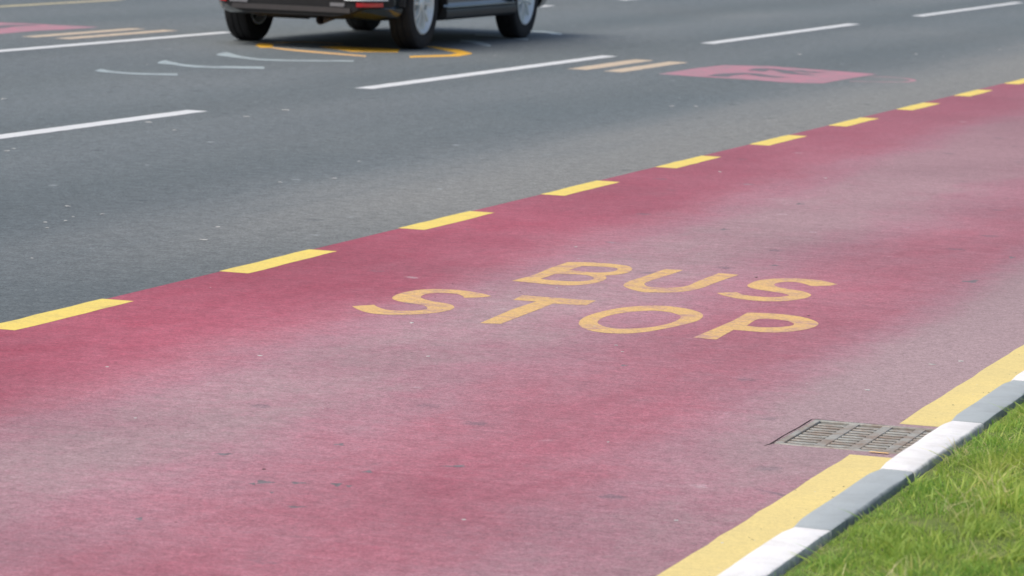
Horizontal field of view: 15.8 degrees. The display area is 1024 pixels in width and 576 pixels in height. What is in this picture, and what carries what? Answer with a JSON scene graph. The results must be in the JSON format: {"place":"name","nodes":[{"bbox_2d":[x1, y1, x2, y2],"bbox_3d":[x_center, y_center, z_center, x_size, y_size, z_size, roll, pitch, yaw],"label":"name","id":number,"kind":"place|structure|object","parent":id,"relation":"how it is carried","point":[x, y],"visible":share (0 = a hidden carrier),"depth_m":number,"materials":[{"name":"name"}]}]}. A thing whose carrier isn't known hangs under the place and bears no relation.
{"place":"outdoors","nodes":[
{"label":"outdoors","id":0,"kind":"place"},
{"bbox_2d":[0,0,1023,440],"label":"road","id":1,"kind":"structure","parent":0,"point":[152,202],"depth_m":22.48,"materials":[{"name":"grey asphalt"}]},
{"bbox_2d":[0,22,92,33],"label":"road symbol","id":2,"kind":"object","parent":1,"relation":"on","point":[13,27],"visible":1,"depth_m":31.07,"materials":[{"name":"pink paint"}]},
{"bbox_2d":[0,0,116,6],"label":"edge line","id":3,"kind":"object","parent":1,"relation":"on","point":[56,3],"visible":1,"depth_m":36.01,"materials":[{"name":"white paint"}]},
{"bbox_2d":[21,28,138,36],"bbox_3d":[-3.535,-2.115,30.477,0.150,0.001,2.190,4,7,18],"label":"cream bar","id":4,"kind":"object","parent":1,"relation":"on","point":[72,33],"visible":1,"depth_m":30.45,"materials":[{"name":"paint"}]},
{"bbox_2d":[0,110,204,138],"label":"lane line","id":5,"kind":"object","parent":1,"relation":"on","point":[54,129],"visible":1,"depth_m":20.34,"materials":[{"name":"white paint"}]},
{"bbox_2d":[0,32,229,51],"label":"lane line","id":6,"kind":"object","parent":1,"relation":"on","point":[53,46],"visible":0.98,"depth_m":29.16,"materials":[{"name":"white paint"}]},
{"bbox_2d":[58,30,176,38],"bbox_3d":[-3.249,-2.095,30.386,0.151,0.001,2.190,4,7,18],"label":"cream bar","id":7,"kind":"object","parent":1,"relation":"on","point":[91,36],"visible":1,"depth_m":30.32,"materials":[{"name":"paint"}]},
{"bbox_2d":[95,69,177,74],"bbox_3d":[-2.583,-1.474,25.191,0.659,0.001,0.353,4,7,18],"label":"pale arc","id":8,"kind":"object","parent":1,"relation":"on","point":[103,70],"visible":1,"depth_m":25.15,"materials":[{"name":"paint"}]},
{"bbox_2d":[158,60,263,68],"bbox_3d":[-2.186,-1.598,26.392,0.923,0.001,0.613,4,7,18],"label":"pale arc","id":9,"kind":"object","parent":1,"relation":"on","point":[179,64],"visible":1,"depth_m":26.30,"materials":[{"name":"paint"}]},
{"bbox_2d":[217,52,353,61],"bbox_3d":[-1.814,-1.730,27.669,1.213,0.001,0.711,5,7,26],"label":"pale arc","id":10,"kind":"object","parent":1,"relation":"on","point":[227,54],"visible":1,"depth_m":27.57,"materials":[{"name":"paint"}]},
{"bbox_2d":[256,42,472,56],"bbox_3d":[-1.209,-1.906,29.391,1.825,0.001,2.008,4,7,18],"label":"road symbol","id":11,"kind":"object","parent":1,"relation":"on","point":[458,52],"visible":0.99,"depth_m":29.36,"materials":[{"name":"yellow paint"}]},
{"bbox_2d":[219,0,546,48],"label":"car","id":12,"kind":"object","parent":1,"relation":"on","point":[412,24],"visible":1,"depth_m":29.72,"materials":[{"name":"black paint"}]},
{"bbox_2d":[460,40,490,46],"bbox_3d":[-0.289,-2.066,31.080,0.176,0.001,1.020,1,7,-13],"label":"pale arc","id":13,"kind":"object","parent":1,"relation":"on","point":[479,43],"visible":1,"depth_m":31.21,"materials":[{"name":"paint"}]},
{"bbox_2d":[358,55,614,88],"bbox_3d":[-0.096,-1.601,27.089,0.136,0.001,5.760,4,7,18],"label":"lane line","id":14,"kind":"object","parent":1,"relation":"on","point":[475,73],"visible":1,"depth_m":26.70,"materials":[{"name":"white paint"}]},
{"bbox_2d":[475,34,527,39],"bbox_3d":[-0.048,-2.207,32.387,0.250,0.001,0.920,-3,8,-38],"label":"pale arc","id":15,"kind":"object","parent":1,"relation":"on","point":[503,36],"visible":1,"depth_m":32.47,"materials":[{"name":"paint"}]},
{"bbox_2d":[1,42,1007,542],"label":"grit","id":16,"kind":"object","parent":1,"relation":"on","point":[411,322],"visible":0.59,"depth_m":14.42,"materials":[{"name":"grey gravel"}]},
{"bbox_2d":[0,79,1023,575],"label":"bus bay surface","id":17,"kind":"object","parent":1,"relation":"on","point":[896,227],"visible":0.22,"depth_m":10.93,"materials":[{"name":"red asphalt"}]},
{"bbox_2d":[0,299,131,329],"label":"yellow dash","id":18,"kind":"object","parent":17,"relation":"on","point":[57,314],"visible":1,"depth_m":11.96,"materials":[{"name":"paint"}]},
{"bbox_2d":[221,249,335,272],"bbox_3d":[-0.869,-0.102,13.768,0.124,0.001,0.910,4,7,18],"label":"yellow dash","id":19,"kind":"object","parent":17,"relation":"on","point":[277,261],"visible":1,"depth_m":13.74,"materials":[{"name":"paint"}]},
{"bbox_2d":[400,211,491,229],"bbox_3d":[-0.272,-0.287,15.576,0.123,0.001,0.910,4,7,18],"label":"yellow dash","id":20,"kind":"object","parent":17,"relation":"on","point":[450,219],"visible":1,"depth_m":15.56,"materials":[{"name":"paint"}]},
{"bbox_2d":[135,203,1014,519],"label":"bare spots","id":21,"kind":"object","parent":17,"relation":"on","point":[461,465],"visible":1,"depth_m":9.08,"materials":[{"name":"grey asphalt"}]},
{"bbox_2d":[543,181,617,195],"bbox_3d":[0.326,-0.473,17.383,0.122,0.001,0.910,4,7,18],"label":"yellow dash","id":22,"kind":"object","parent":17,"relation":"on","point":[577,188],"visible":1,"depth_m":17.37,"materials":[{"name":"paint"}]},
{"bbox_2d":[353,289,817,338],"bbox_3d":[0.253,0.091,12.449,1.515,0.001,0.859,4,7,18],"label":"stop lettering","id":23,"kind":"object","parent":17,"relation":"on","point":[590,323],"visible":1,"depth_m":12.48,"materials":[{"name":"paint"}]},
{"bbox_2d":[513,262,836,300],"bbox_3d":[0.612,-0.025,13.571,1.084,0.001,0.858,4,7,18],"label":"bus lettering","id":24,"kind":"object","parent":17,"relation":"on","point":[637,284],"visible":1,"depth_m":13.56,"materials":[{"name":"paint"}]},
{"bbox_2d":[656,156,718,167],"bbox_3d":[0.922,-0.658,19.192,0.121,0.001,0.910,4,7,18],"label":"yellow dash","id":25,"kind":"object","parent":17,"relation":"on","point":[686,162],"visible":1,"depth_m":19.16,"materials":[{"name":"paint"}]},
{"bbox_2d":[657,454,891,575],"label":"yellow stripe","id":26,"kind":"object","parent":17,"relation":"on","point":[716,557],"visible":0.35,"depth_m":8.63,"materials":[{"name":"paint"}]},
{"bbox_2d":[752,135,805,144],"bbox_3d":[1.521,-0.844,20.999,0.124,0.001,0.910,4,7,18],"label":"yellow dash","id":27,"kind":"object","parent":17,"relation":"on","point":[780,139],"visible":1,"depth_m":20.99,"materials":[{"name":"paint"}]},
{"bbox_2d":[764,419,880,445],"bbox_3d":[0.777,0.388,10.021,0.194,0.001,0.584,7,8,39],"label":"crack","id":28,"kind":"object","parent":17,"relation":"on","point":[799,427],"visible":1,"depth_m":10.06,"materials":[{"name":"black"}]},
{"bbox_2d":[773,419,934,453],"bbox_3d":[0.963,0.468,9.941,0.422,0.131,0.507,4,7,18],"label":"drain grate","id":29,"kind":"object","parent":17,"relation":"in","point":[887,439],"visible":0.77,"depth_m":9.96,"materials":[{"name":"metal"}]},
{"bbox_2d":[829,117,878,125],"bbox_3d":[2.119,-1.029,22.807,0.123,0.001,0.910,4,7,18],"label":"yellow dash","id":30,"kind":"object","parent":17,"relation":"on","point":[853,121],"visible":1,"depth_m":22.81,"materials":[{"name":"paint"}]},
{"bbox_2d":[898,103,939,109],"bbox_3d":[2.717,-1.215,24.614,0.123,0.001,0.910,4,7,18],"label":"yellow dash","id":31,"kind":"object","parent":17,"relation":"on","point":[917,106],"visible":1,"depth_m":24.60,"materials":[{"name":"paint"}]},
{"bbox_2d":[900,345,1023,426],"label":"yellow stripe","id":32,"kind":"object","parent":17,"relation":"on","point":[949,406],"visible":0.52,"depth_m":10.90,"materials":[{"name":"paint"}]},
{"bbox_2d":[953,90,992,95],"bbox_3d":[3.314,-1.401,26.422,0.124,0.001,0.910,4,7,18],"label":"yellow dash","id":33,"kind":"object","parent":17,"relation":"on","point":[973,92],"visible":1,"depth_m":26.38,"materials":[{"name":"paint"}]},
{"bbox_2d":[1004,79,1023,83],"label":"yellow dash","id":34,"kind":"object","parent":17,"relation":"on","point":[1020,81],"visible":1,"depth_m":28.03,"materials":[{"name":"paint"}]},
{"bbox_2d":[531,31,561,34],"bbox_3d":[0.311,-2.325,33.531,0.276,0.001,0.702,0,7,-21],"label":"pale arc","id":35,"kind":"object","parent":1,"relation":"on","point":[549,32],"visible":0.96,"depth_m":33.62,"materials":[{"name":"paint"}]},
{"bbox_2d":[99,112,1009,539],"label":"leaf crumbs","id":36,"kind":"object","parent":1,"relation":"on","point":[529,292],"visible":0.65,"depth_m":12.65,"materials":[{"name":"brown plant"}]},
{"bbox_2d":[569,59,652,69],"bbox_3d":[0.774,-1.731,28.499,0.169,0.001,1.850,4,7,18],"label":"cream bar","id":37,"kind":"object","parent":1,"relation":"on","point":[609,64],"visible":1,"depth_m":28.46,"materials":[{"name":"paint"}]},
{"bbox_2d":[608,61,687,71],"bbox_3d":[1.038,-1.706,28.363,0.162,0.001,1.850,4,7,18],"label":"cream bar","id":38,"kind":"object","parent":1,"relation":"on","point":[642,67],"visible":1,"depth_m":28.32,"materials":[{"name":"paint"}]},
{"bbox_2d":[661,65,873,82],"bbox_3d":[1.974,-1.631,28.008,1.313,0.001,2.137,4,7,18],"label":"road symbol","id":39,"kind":"object","parent":1,"relation":"on","point":[781,74],"visible":1,"depth_m":27.95,"materials":[{"name":"pink paint"}]},
{"bbox_2d":[704,24,857,43],"bbox_3d":[2.641,-2.453,35.388,0.136,0.001,5.920,4,7,18],"label":"lane line","id":40,"kind":"object","parent":1,"relation":"on","point":[766,35],"visible":1,"depth_m":34.96,"materials":[{"name":"white paint"}]},
{"bbox_2d":[856,76,916,81],"bbox_3d":[2.800,-1.567,27.715,0.458,0.001,0.880,4,7,18],"label":"pink outline","id":41,"kind":"object","parent":1,"relation":"on","point":[911,80],"visible":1,"depth_m":27.79,"materials":[{"name":"paint"}]},
{"bbox_2d":[913,2,1021,15],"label":"lane line","id":42,"kind":"object","parent":1,"relation":"on","point":[968,9],"visible":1,"depth_m":43.76,"materials":[{"name":"white paint"}]},
{"bbox_2d":[717,527,830,575],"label":"kerb stone","id":43,"kind":"object","parent":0,"point":[772,557],"visible":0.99,"depth_m":7.57,"materials":[{"name":"white paint"}]},
{"bbox_2d":[793,469,913,539],"bbox_3d":[0.769,0.552,8.305,0.108,0.170,0.861,4,7,18],"label":"kerb stone","id":44,"kind":"object","parent":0,"point":[866,492],"visible":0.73,"depth_m":8.24,"materials":[{"name":"grey paint"}]},
{"bbox_2d":[783,392,1023,575],"bbox_3d":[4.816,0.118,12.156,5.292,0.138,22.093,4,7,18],"label":"verge grass","id":45,"kind":"structure","parent":0,"point":[1009,498],"depth_m":7.85,"materials":[{"name":"green plant"}]},
{"bbox_2d":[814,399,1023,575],"bbox_3d":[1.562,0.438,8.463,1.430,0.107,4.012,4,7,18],"label":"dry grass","id":46,"kind":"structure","parent":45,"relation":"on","point":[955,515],"depth_m":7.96,"materials":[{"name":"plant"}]},
{"bbox_2d":[881,421,982,480],"bbox_3d":[1.037,0.467,9.127,0.107,0.170,0.861,4,7,18],"label":"kerb stone","id":47,"kind":"object","parent":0,"point":[915,459],"visible":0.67,"depth_m":9.05,"materials":[{"name":"white paint"}]},
{"bbox_2d":[952,380,1023,430],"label":"kerb stone","id":48,"kind":"object","parent":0,"point":[984,410],"visible":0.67,"depth_m":9.83,"materials":[{"name":"grey paint"}]},
{"bbox_2d":[1011,371,1023,380],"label":"kerb stone","id":49,"kind":"object","parent":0,"point":[1019,377],"visible":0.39,"depth_m":10.40,"materials":[{"name":"white paint"}]}
]}

